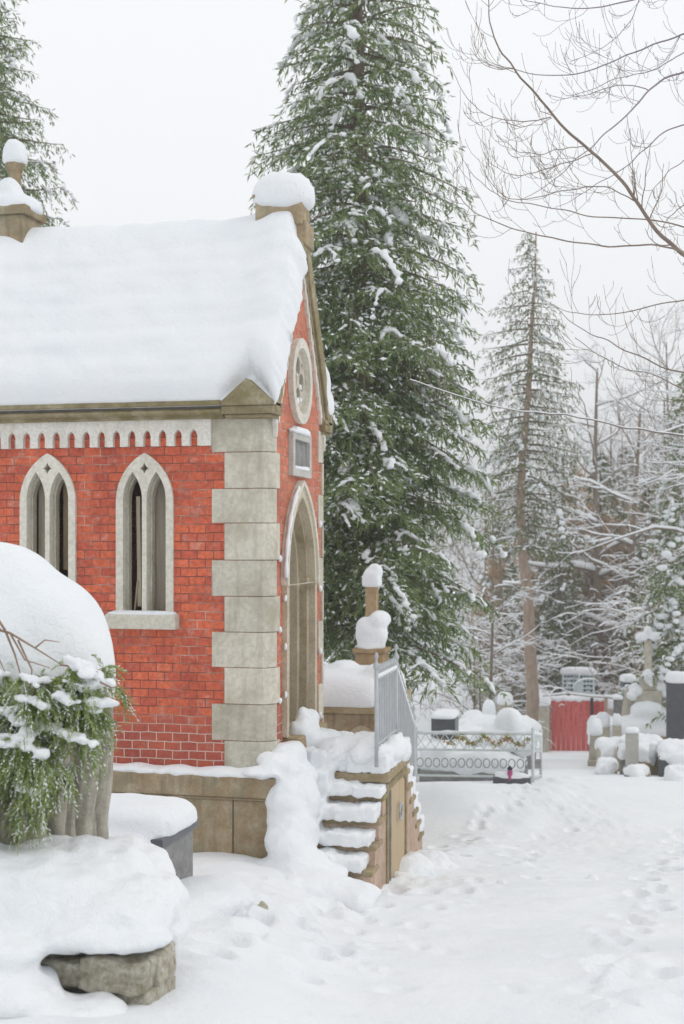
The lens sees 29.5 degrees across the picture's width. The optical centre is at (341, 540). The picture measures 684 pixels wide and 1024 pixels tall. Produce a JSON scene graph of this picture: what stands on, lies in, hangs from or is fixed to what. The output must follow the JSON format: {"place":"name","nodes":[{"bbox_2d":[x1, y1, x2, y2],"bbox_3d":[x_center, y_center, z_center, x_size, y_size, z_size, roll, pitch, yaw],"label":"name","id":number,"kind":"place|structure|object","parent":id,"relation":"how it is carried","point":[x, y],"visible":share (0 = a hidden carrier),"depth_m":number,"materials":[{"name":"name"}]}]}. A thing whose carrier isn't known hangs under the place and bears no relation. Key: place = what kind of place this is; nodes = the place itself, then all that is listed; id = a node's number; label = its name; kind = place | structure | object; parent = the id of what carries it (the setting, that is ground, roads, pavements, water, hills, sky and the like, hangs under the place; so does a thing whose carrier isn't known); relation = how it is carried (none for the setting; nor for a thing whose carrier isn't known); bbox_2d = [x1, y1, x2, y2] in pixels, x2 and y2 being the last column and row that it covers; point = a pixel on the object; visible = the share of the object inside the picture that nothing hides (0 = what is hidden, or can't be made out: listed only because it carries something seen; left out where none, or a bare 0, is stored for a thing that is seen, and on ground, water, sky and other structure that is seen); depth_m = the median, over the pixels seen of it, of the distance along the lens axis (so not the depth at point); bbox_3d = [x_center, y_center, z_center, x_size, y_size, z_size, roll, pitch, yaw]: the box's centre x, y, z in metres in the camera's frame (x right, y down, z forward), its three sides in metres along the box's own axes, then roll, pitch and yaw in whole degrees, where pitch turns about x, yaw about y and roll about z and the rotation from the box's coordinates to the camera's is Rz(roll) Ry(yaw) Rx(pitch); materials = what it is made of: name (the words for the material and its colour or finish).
{"place":"outdoors","nodes":[
{"label":"outdoors","id":0,"kind":"place"},
{"bbox_2d":[0,565,683,1023],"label":"snow covered ground","id":1,"kind":"structure","parent":0,"point":[554,895],"depth_m":8.97,"materials":[{"name":"white snow"}]},
{"bbox_2d":[0,0,77,226],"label":"fir tree","id":2,"kind":"object","parent":1,"relation":"on","point":[7,93],"visible":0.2,"depth_m":21.00,"materials":[{"name":"green plant"}]},
{"bbox_2d":[0,834,188,1018],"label":"grave plinth","id":3,"kind":"structure","parent":1,"relation":"on","point":[103,923],"depth_m":5.49,"materials":[{"name":"stone"}]},
{"bbox_2d":[0,542,115,844],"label":"draped monument","id":4,"kind":"object","parent":3,"relation":"on","point":[41,599],"visible":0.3,"depth_m":6.11,"materials":[{"name":"grey stone"}]},
{"bbox_2d":[0,621,138,855],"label":"cedar bush","id":5,"kind":"object","parent":3,"relation":"on","point":[56,713],"visible":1,"depth_m":5.75,"materials":[{"name":"green plant"}]},
{"bbox_2d":[0,139,333,858],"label":"chapel","id":6,"kind":"structure","parent":1,"relation":"on","point":[166,409],"depth_m":11.34,"materials":[{"name":"brick"}]},
{"bbox_2d":[20,453,75,581],"bbox_3d":[-2.578,-0.069,11.597,0.532,1.412,0.234,0,0,13],"label":"window","id":7,"kind":"structure","parent":6,"relation":"in","point":[50,475],"depth_m":11.53,"materials":[{"name":"stone"}]},
{"bbox_2d":[105,453,178,629],"bbox_3d":[-1.710,-0.002,11.349,0.645,1.527,0.311,0,0,13],"label":"window","id":8,"kind":"structure","parent":6,"relation":"in","point":[155,562],"depth_m":11.33,"materials":[{"name":"stone"}]},
{"bbox_2d":[281,480,319,737],"bbox_3d":[-0.479,0.583,11.891,0.292,2.275,1.180,0,0,12],"label":"doorway","id":9,"kind":"structure","parent":6,"relation":"in","point":[300,563],"depth_m":12.28,"materials":[{"name":"stone"}]},
{"bbox_2d":[288,338,312,423],"bbox_3d":[-0.407,-1.460,11.891,0.109,0.784,0.700,0,0,13],"label":"rose window","id":10,"kind":"structure","parent":6,"relation":"in","point":[300,380],"depth_m":11.95,"materials":[{"name":"stone"}]},
{"bbox_2d":[108,793,253,922],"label":"grave slab","id":11,"kind":"structure","parent":1,"relation":"on","point":[169,825],"depth_m":8.01,"materials":[{"name":"grey stone"}]},
{"bbox_2d":[257,901,267,909],"bbox_3d":[-0.522,2.401,8.469,0.088,0.100,0.096,0,0,-11],"label":"stone","id":12,"kind":"object","parent":1,"relation":"on","point":[263,904],"visible":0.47,"depth_m":8.45,"materials":[{"name":"beige stone"}]},
{"bbox_2d":[240,707,452,912],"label":"stone staircase","id":13,"kind":"structure","parent":1,"relation":"on","point":[345,821],"depth_m":11.04,"materials":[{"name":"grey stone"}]},
{"bbox_2d":[373,644,416,775],"bbox_3d":[0.509,1.830,12.143,0.060,1.740,1.960,0,0,13],"label":"iron railing","id":14,"kind":"object","parent":13,"relation":"on","point":[394,711],"visible":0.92,"depth_m":11.89,"materials":[{"name":"grey metal"}]},
{"bbox_2d":[323,660,410,732],"bbox_3d":[0.125,2.516,15.745,1.167,2.168,1.683,0,0,13],"label":"walled tomb","id":15,"kind":"object","parent":1,"relation":"on","point":[348,695],"visible":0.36,"depth_m":14.98,"materials":[{"name":"brown stone"}]},
{"bbox_2d":[352,564,390,664],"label":"grave pillar","id":16,"kind":"structure","parent":15,"relation":"on","point":[372,630],"depth_m":16.24,"materials":[{"name":"beige stone"}]},
{"bbox_2d":[244,0,510,709],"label":"fir tree","id":17,"kind":"object","parent":1,"relation":"on","point":[367,445],"visible":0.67,"depth_m":17.91,"materials":[{"name":"green plant"}]},
{"bbox_2d":[418,737,438,773],"bbox_3d":[1.578,4.272,24.488,0.980,1.066,1.321,0,0,13],"label":"snowy grave","id":18,"kind":"object","parent":1,"relation":"on","point":[425,742],"visible":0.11,"depth_m":24.35,"materials":[{"name":"white snow"}]},
{"bbox_2d":[431,709,459,739],"bbox_3d":[1.981,4.012,25.000,0.600,1.517,1.100,0,0,13],"label":"headstone","id":19,"kind":"object","parent":1,"relation":"on","point":[444,719],"visible":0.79,"depth_m":24.75,"materials":[{"name":"stone"}]},
{"bbox_2d":[459,725,482,739],"bbox_3d":[2.461,4.401,26.530,1.101,1.342,1.364,0,0,13],"label":"snowy grave","id":20,"kind":"object","parent":1,"relation":"on","point":[468,728],"visible":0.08,"depth_m":26.53,"materials":[{"name":"white snow"}]},
{"bbox_2d":[419,708,538,781],"bbox_3d":[2.383,3.707,22.606,2.097,1.707,1.771,0,0,13],"label":"snowy grave","id":21,"kind":"object","parent":1,"relation":"on","point":[509,719],"visible":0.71,"depth_m":22.00,"materials":[{"name":"white snow"}]},
{"bbox_2d":[415,722,542,782],"bbox_3d":[2.214,3.812,22.353,2.324,1.539,1.909,0,0,13],"label":"lattice fence","id":22,"kind":"object","parent":1,"relation":"on","point":[535,737],"visible":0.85,"depth_m":21.50,"materials":[{"name":"silver metal"}]},
{"bbox_2d":[422,431,539,693],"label":"bare tree","id":23,"kind":"object","parent":1,"relation":"on","point":[461,567],"visible":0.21,"depth_m":56.10,"materials":[{"name":"grey plant"}]},
{"bbox_2d":[409,588,555,747],"bbox_3d":[3.676,3.644,35.895,4.505,4.674,5.428,0,0,13],"label":"snowy shrub","id":24,"kind":"object","parent":1,"relation":"on","point":[509,671],"visible":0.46,"depth_m":35.72,"materials":[{"name":"white snow"}]},
{"bbox_2d":[482,699,495,714],"bbox_3d":[3.223,4.331,28.500,0.342,1.723,0.440,0,0,13],"label":"headstone","id":25,"kind":"object","parent":1,"relation":"on","point":[488,706],"visible":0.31,"depth_m":28.35,"materials":[{"name":"stone"}]},
{"bbox_2d":[460,524,521,709],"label":"spruce tree","id":26,"kind":"object","parent":1,"relation":"on","point":[488,583],"visible":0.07,"depth_m":49.90,"materials":[{"name":"grey plant"}]},
{"bbox_2d":[403,598,579,714],"bbox_3d":[4.139,3.918,37.985,5.428,4.674,4.505,0,0,32],"label":"snowy shrub","id":27,"kind":"object","parent":1,"relation":"on","point":[481,696],"visible":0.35,"depth_m":37.85,"materials":[{"name":"white snow"}]},
{"bbox_2d":[425,474,571,699],"bbox_3d":[3.291,1.882,29.718,3.790,6.842,2.985,0,0,13],"label":"bare tree","id":28,"kind":"object","parent":1,"relation":"on","point":[469,627],"visible":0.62,"depth_m":29.99,"materials":[{"name":"grey plant"}]},
{"bbox_2d":[459,709,541,768],"bbox_3d":[3.289,4.391,27.477,1.836,1.593,1.289,0,0,13],"label":"snowy grave","id":29,"kind":"object","parent":1,"relation":"on","point":[476,717],"visible":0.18,"depth_m":27.28,"materials":[{"name":"white snow"}]},
{"bbox_2d":[459,542,546,690],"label":"beech sapling","id":30,"kind":"object","parent":1,"relation":"on","point":[496,574],"visible":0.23,"depth_m":47.07,"materials":[{"name":"brown plant"}]},
{"bbox_2d":[327,433,682,641],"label":"woods","id":31,"kind":"object","parent":1,"relation":"on","point":[464,571],"visible":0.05,"depth_m":109.09,"materials":[{"name":"plant"}]},
{"bbox_2d":[497,692,512,713],"bbox_3d":[3.699,4.372,29.500,0.442,1.934,0.440,0,0,13],"label":"headstone","id":32,"kind":"object","parent":1,"relation":"on","point":[501,701],"visible":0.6,"depth_m":29.37,"materials":[{"name":"stone"}]},
{"bbox_2d":[493,771,530,783],"bbox_3d":[2.733,3.824,20.899,0.600,0.221,0.194,0,0,13],"label":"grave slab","id":33,"kind":"object","parent":1,"relation":"on","point":[516,777],"visible":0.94,"depth_m":20.82,"materials":[{"name":"stone"}]},
{"bbox_2d":[507,766,512,780],"bbox_3d":[2.695,3.722,20.850,0.092,0.230,0.092,0,0,13],"label":"grave candle","id":34,"kind":"object","parent":33,"relation":"on","point":[509,771],"visible":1,"depth_m":20.82,"materials":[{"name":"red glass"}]},
{"bbox_2d":[455,615,571,714],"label":"snowy shrub","id":35,"kind":"object","parent":1,"relation":"on","point":[538,655],"visible":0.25,"depth_m":41.05,"materials":[{"name":"white snow"}]},
{"bbox_2d":[481,561,547,713],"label":"spruce tree","id":36,"kind":"object","parent":1,"relation":"on","point":[511,630],"visible":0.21,"depth_m":43.84,"materials":[{"name":"grey plant"}]},
{"bbox_2d":[438,436,591,699],"bbox_3d":[4.642,1.607,40.671,5.619,10.119,5.887,0,0,-3],"label":"bare tree","id":37,"kind":"object","parent":1,"relation":"on","point":[513,582],"visible":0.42,"depth_m":39.92,"materials":[{"name":"grey plant"}]},
{"bbox_2d":[505,498,544,661],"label":"spruce tree","id":38,"kind":"object","parent":1,"relation":"on","point":[538,521],"visible":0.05,"depth_m":59.78,"materials":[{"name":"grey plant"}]},
{"bbox_2d":[468,232,597,758],"bbox_3d":[4.508,-0.961,30.955,3.154,12.815,3.017,0,0,13],"label":"spruce tree","id":39,"kind":"object","parent":1,"relation":"on","point":[522,549],"visible":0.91,"depth_m":30.90,"materials":[{"name":"green plant"}]},
{"bbox_2d":[478,473,588,604],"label":"bare tree","id":40,"kind":"object","parent":1,"relation":"on","point":[539,506],"visible":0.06,"depth_m":74.98,"materials":[{"name":"grey plant"}]},
{"bbox_2d":[538,690,550,751],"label":"gate pillar","id":41,"kind":"structure","parent":1,"relation":"on","point":[543,714],"depth_m":37.79,"materials":[{"name":"stone"}]},
{"bbox_2d":[406,0,683,444],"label":"bare tree","id":42,"kind":"object","parent":1,"relation":"on","point":[680,251],"visible":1,"depth_m":8.30,"materials":[{"name":"grey plant"}]},
{"bbox_2d":[519,536,571,697],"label":"spruce tree","id":43,"kind":"object","parent":1,"relation":"on","point":[539,571],"visible":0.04,"depth_m":49.81,"materials":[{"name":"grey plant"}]},
{"bbox_2d":[447,415,654,620],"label":"bare tree","id":44,"kind":"object","parent":1,"relation":"on","point":[502,484],"visible":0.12,"depth_m":54.93,"materials":[{"name":"grey plant"}]},
{"bbox_2d":[503,580,619,682],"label":"snowy shrub","id":45,"kind":"object","parent":1,"relation":"on","point":[585,631],"visible":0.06,"depth_m":48.95,"materials":[{"name":"white snow"}]},
{"bbox_2d":[520,518,605,714],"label":"spruce tree","id":46,"kind":"object","parent":1,"relation":"on","point":[571,586],"visible":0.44,"depth_m":45.70,"materials":[{"name":"green plant"}]},
{"bbox_2d":[505,429,627,653],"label":"bare tree","id":47,"kind":"object","parent":1,"relation":"on","point":[578,554],"visible":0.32,"depth_m":49.84,"materials":[{"name":"grey plant"}]},
{"bbox_2d":[560,667,596,694],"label":"building","id":48,"kind":"structure","parent":1,"relation":"on","point":[568,673],"depth_m":40.36,"materials":[{"name":"white paint"}]},
{"bbox_2d":[550,516,607,681],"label":"spruce tree","id":49,"kind":"object","parent":1,"relation":"on","point":[567,571],"visible":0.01,"depth_m":53.72,"materials":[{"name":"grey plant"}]},
{"bbox_2d":[549,694,609,750],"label":"red gate","id":50,"kind":"structure","parent":1,"relation":"on","point":[568,727],"depth_m":38.47,"materials":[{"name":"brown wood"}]},
{"bbox_2d":[532,481,627,665],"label":"tree","id":51,"kind":"object","parent":1,"relation":"on","point":[604,521],"visible":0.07,"depth_m":50.44,"materials":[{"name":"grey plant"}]},
{"bbox_2d":[516,406,653,579],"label":"bare tree","id":52,"kind":"object","parent":1,"relation":"on","point":[585,466],"visible":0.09,"depth_m":81.97,"materials":[{"name":"grey plant"}]},
{"bbox_2d":[498,333,683,714],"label":"bare tree","id":53,"kind":"object","parent":1,"relation":"on","point":[597,554],"visible":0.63,"depth_m":46.93,"materials":[{"name":"grey plant"}]},
{"bbox_2d":[587,718,602,765],"bbox_3d":[5.471,4.479,28.000,0.336,1.309,0.660,0,0,13],"label":"headstone","id":54,"kind":"object","parent":1,"relation":"on","point":[596,730],"visible":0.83,"depth_m":27.84,"materials":[{"name":"stone"}]},
{"bbox_2d":[528,382,663,560],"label":"bare tree","id":55,"kind":"object","parent":1,"relation":"on","point":[611,501],"visible":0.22,"depth_m":59.97,"materials":[{"name":"grey plant"}]},
{"bbox_2d":[587,715,611,755],"bbox_3d":[7.381,5.323,34.005,1.955,1.457,1.547,0,0,13],"label":"snowy grave","id":56,"kind":"object","parent":1,"relation":"on","point":[591,717],"visible":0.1,"depth_m":34.28,"materials":[{"name":"white snow"}]},
{"bbox_2d":[516,385,683,673],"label":"bare tree","id":57,"kind":"object","parent":1,"relation":"on","point":[634,522],"visible":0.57,"depth_m":43.92,"materials":[{"name":"grey plant"}]},
{"bbox_2d":[564,449,635,692],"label":"spruce tree","id":58,"kind":"object","parent":1,"relation":"on","point":[601,457],"visible":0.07,"depth_m":51.82,"materials":[{"name":"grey plant"}]},
{"bbox_2d":[519,513,683,701],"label":"bare tree","id":59,"kind":"object","parent":1,"relation":"on","point":[614,602],"visible":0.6,"depth_m":35.37,"materials":[{"name":"grey plant"}]},
{"bbox_2d":[596,712,609,737],"bbox_3d":[6.023,4.661,30.000,0.390,1.429,0.550,0,0,13],"label":"headstone","id":60,"kind":"object","parent":1,"relation":"on","point":[604,717],"visible":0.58,"depth_m":29.85,"materials":[{"name":"stone"}]},
{"bbox_2d":[575,465,631,579],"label":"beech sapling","id":61,"kind":"object","parent":1,"relation":"on","point":[584,489],"visible":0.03,"depth_m":68.00,"materials":[{"name":"brown plant"}]},
{"bbox_2d":[562,509,645,687],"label":"tree","id":62,"kind":"object","parent":1,"relation":"on","point":[604,583],"visible":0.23,"depth_m":48.60,"materials":[{"name":"brown plant"}]},
{"bbox_2d":[534,586,678,703],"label":"snowy shrub","id":63,"kind":"object","parent":1,"relation":"on","point":[600,644],"visible":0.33,"depth_m":45.90,"materials":[{"name":"white snow"}]},
{"bbox_2d":[594,757,618,773],"bbox_3d":[5.079,4.512,24.944,0.455,0.694,0.722,0,0,13],"label":"kerbed grave","id":64,"kind":"object","parent":1,"relation":"on","point":[607,765],"visible":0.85,"depth_m":24.72,"materials":[{"name":"white stone"}]},
{"bbox_2d":[594,736,619,763],"bbox_3d":[5.573,4.602,26.928,0.693,1.033,0.955,0,0,13],"label":"kerbed grave","id":65,"kind":"object","parent":1,"relation":"on","point":[605,746],"visible":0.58,"depth_m":26.71,"materials":[{"name":"stone"}]},
{"bbox_2d":[593,506,626,622],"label":"spruce tree","id":66,"kind":"object","parent":1,"relation":"on","point":[619,508],"visible":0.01,"depth_m":56.94,"materials":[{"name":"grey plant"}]},
{"bbox_2d":[537,386,683,681],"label":"bare tree","id":67,"kind":"object","parent":1,"relation":"on","point":[655,448],"visible":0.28,"depth_m":48.54,"materials":[{"name":"grey plant"}]},
{"bbox_2d":[608,694,617,716],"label":"gate pillar","id":68,"kind":"structure","parent":1,"relation":"on","point":[610,707],"depth_m":38.77,"materials":[{"name":"stone"}]},
{"bbox_2d":[612,713,621,736],"bbox_3d":[6.029,4.486,28.499,0.256,1.424,0.310,0,0,13],"label":"headstone","id":69,"kind":"object","parent":1,"relation":"on","point":[617,725],"visible":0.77,"depth_m":28.42,"materials":[{"name":"stone"}]},
{"bbox_2d":[613,695,622,714],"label":"headstone","id":70,"kind":"object","parent":1,"relation":"on","point":[617,703],"visible":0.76,"depth_m":32.40,"materials":[{"name":"grey stone"}]},
{"bbox_2d":[553,405,682,545],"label":"bare tree","id":71,"kind":"object","parent":1,"relation":"on","point":[618,458],"visible":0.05,"depth_m":69.91,"materials":[{"name":"grey plant"}]},
{"bbox_2d":[553,333,683,570],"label":"bare tree","id":72,"kind":"object","parent":1,"relation":"on","point":[667,475],"visible":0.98,"depth_m":26.66,"materials":[{"name":"grey plant"}]},
{"bbox_2d":[617,743,624,774],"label":"kerbed grave","id":73,"kind":"object","parent":1,"relation":"on","point":[621,752],"visible":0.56,"depth_m":24.37,"materials":[{"name":"grey stone"}]},
{"bbox_2d":[590,447,652,544],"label":"spruce tree","id":74,"kind":"object","parent":1,"relation":"on","point":[627,451],"visible":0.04,"depth_m":65.83,"materials":[{"name":"green plant"}]},
{"bbox_2d":[561,557,683,693],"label":"snowy shrub","id":75,"kind":"object","parent":1,"relation":"on","point":[613,664],"visible":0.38,"depth_m":40.47,"materials":[{"name":"white snow"}]},
{"bbox_2d":[565,406,683,640],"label":"bare tree","id":76,"kind":"object","parent":1,"relation":"on","point":[661,446],"visible":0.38,"depth_m":42.74,"materials":[{"name":"grey plant"}]},
{"bbox_2d":[572,554,679,672],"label":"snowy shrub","id":77,"kind":"object","parent":1,"relation":"on","point":[620,618],"visible":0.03,"depth_m":49.38,"materials":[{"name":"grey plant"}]},
{"bbox_2d":[619,673,636,697],"bbox_3d":[7.260,4.577,33.000,0.429,2.411,0.484,0,0,-7],"label":"headstone","id":78,"kind":"object","parent":1,"relation":"on","point":[629,678],"visible":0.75,"depth_m":32.86,"materials":[{"name":"stone"}]},
{"bbox_2d":[623,727,638,774],"bbox_3d":[5.398,4.061,24.200,0.315,1.192,0.309,0,0,13],"label":"headstone","id":79,"kind":"object","parent":1,"relation":"on","point":[631,745],"visible":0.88,"depth_m":24.13,"materials":[{"name":"stone"}]},
{"bbox_2d":[582,302,683,533],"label":"bare tree","id":80,"kind":"object","parent":1,"relation":"on","point":[666,384],"visible":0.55,"depth_m":51.96,"materials":[{"name":"grey plant"}]},
{"bbox_2d":[584,550,681,712],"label":"snowy shrub","id":81,"kind":"object","parent":1,"relation":"on","point":[609,612],"visible":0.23,"depth_m":42.80,"materials":[{"name":"white snow"}]},
{"bbox_2d":[623,764,649,776],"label":"kerbed grave","id":82,"kind":"object","parent":1,"relation":"on","point":[636,770],"visible":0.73,"depth_m":23.36,"materials":[{"name":"white stone"}]},
{"bbox_2d":[615,733,662,770],"bbox_3d":[5.986,4.411,25.877,1.074,1.163,1.294,0,0,13],"label":"kerbed grave","id":83,"kind":"object","parent":1,"relation":"on","point":[645,740],"visible":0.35,"depth_m":25.53,"materials":[{"name":"beige stone"}]},
{"bbox_2d":[603,545,675,694],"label":"spruce tree","id":84,"kind":"object","parent":1,"relation":"on","point":[639,553],"visible":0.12,"depth_m":42.92,"materials":[{"name":"green plant"}]},
{"bbox_2d":[605,442,674,528],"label":"bare tree","id":85,"kind":"object","parent":1,"relation":"on","point":[630,491],"visible":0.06,"depth_m":59.72,"materials":[{"name":"grey plant"}]},
{"bbox_2d":[604,484,680,682],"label":"spruce tree","id":86,"kind":"object","parent":1,"relation":"on","point":[645,506],"visible":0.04,"depth_m":49.96,"materials":[{"name":"green plant"}]},
{"bbox_2d":[621,626,665,739],"bbox_3d":[6.921,3.525,29.397,1.563,3.209,1.118,0,0,13],"label":"stone cross","id":87,"kind":"object","parent":1,"relation":"on","point":[643,703],"visible":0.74,"depth_m":29.33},
{"bbox_2d":[603,381,683,546],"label":"bare tree","id":88,"kind":"object","parent":1,"relation":"on","point":[661,398],"visible":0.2,"depth_m":61.16,"materials":[{"name":"grey plant"}]},
{"bbox_2d":[610,486,683,549],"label":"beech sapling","id":89,"kind":"object","parent":1,"relation":"on","point":[639,506],"visible":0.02,"depth_m":60.70,"materials":[{"name":"brown plant"}]},
{"bbox_2d":[615,507,683,693],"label":"spruce tree","id":90,"kind":"object","parent":1,"relation":"on","point":[659,574],"visible":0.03,"depth_m":46.84,"materials":[{"name":"green plant"}]},
{"bbox_2d":[618,358,683,728],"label":"spruce tree","id":91,"kind":"object","parent":1,"relation":"on","point":[667,613],"visible":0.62,"depth_m":29.81,"materials":[{"name":"green plant"}]},
{"bbox_2d":[648,743,657,774],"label":"kerbed grave","id":92,"kind":"object","parent":1,"relation":"on","point":[653,756],"visible":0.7,"depth_m":24.39,"materials":[{"name":"stone"}]},
{"bbox_2d":[635,419,683,607],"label":"spruce tree","id":93,"kind":"object","parent":1,"relation":"on","point":[659,465],"visible":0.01,"depth_m":57.91,"materials":[{"name":"green plant"}]},
{"bbox_2d":[657,738,683,776],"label":"kerbed grave","id":94,"kind":"object","parent":1,"relation":"on","point":[670,751],"visible":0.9,"depth_m":23.57,"materials":[{"name":"stone"}]},
{"bbox_2d":[664,764,683,780],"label":"kerbed grave","id":95,"kind":"object","parent":1,"relation":"on","point":[673,772],"visible":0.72,"depth_m":22.27,"materials":[{"name":"white stone"}]},
{"bbox_2d":[665,671,683,739],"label":"headstone","id":96,"kind":"object","parent":1,"relation":"on","point":[674,680],"visible":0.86,"depth_m":27.40,"materials":[{"name":"stone"}]},
{"bbox_2d":[0,0,683,564],"label":"sky","id":97,"kind":"structure","parent":0,"point":[158,104],"materials":[{"name":"white"}]}
]}

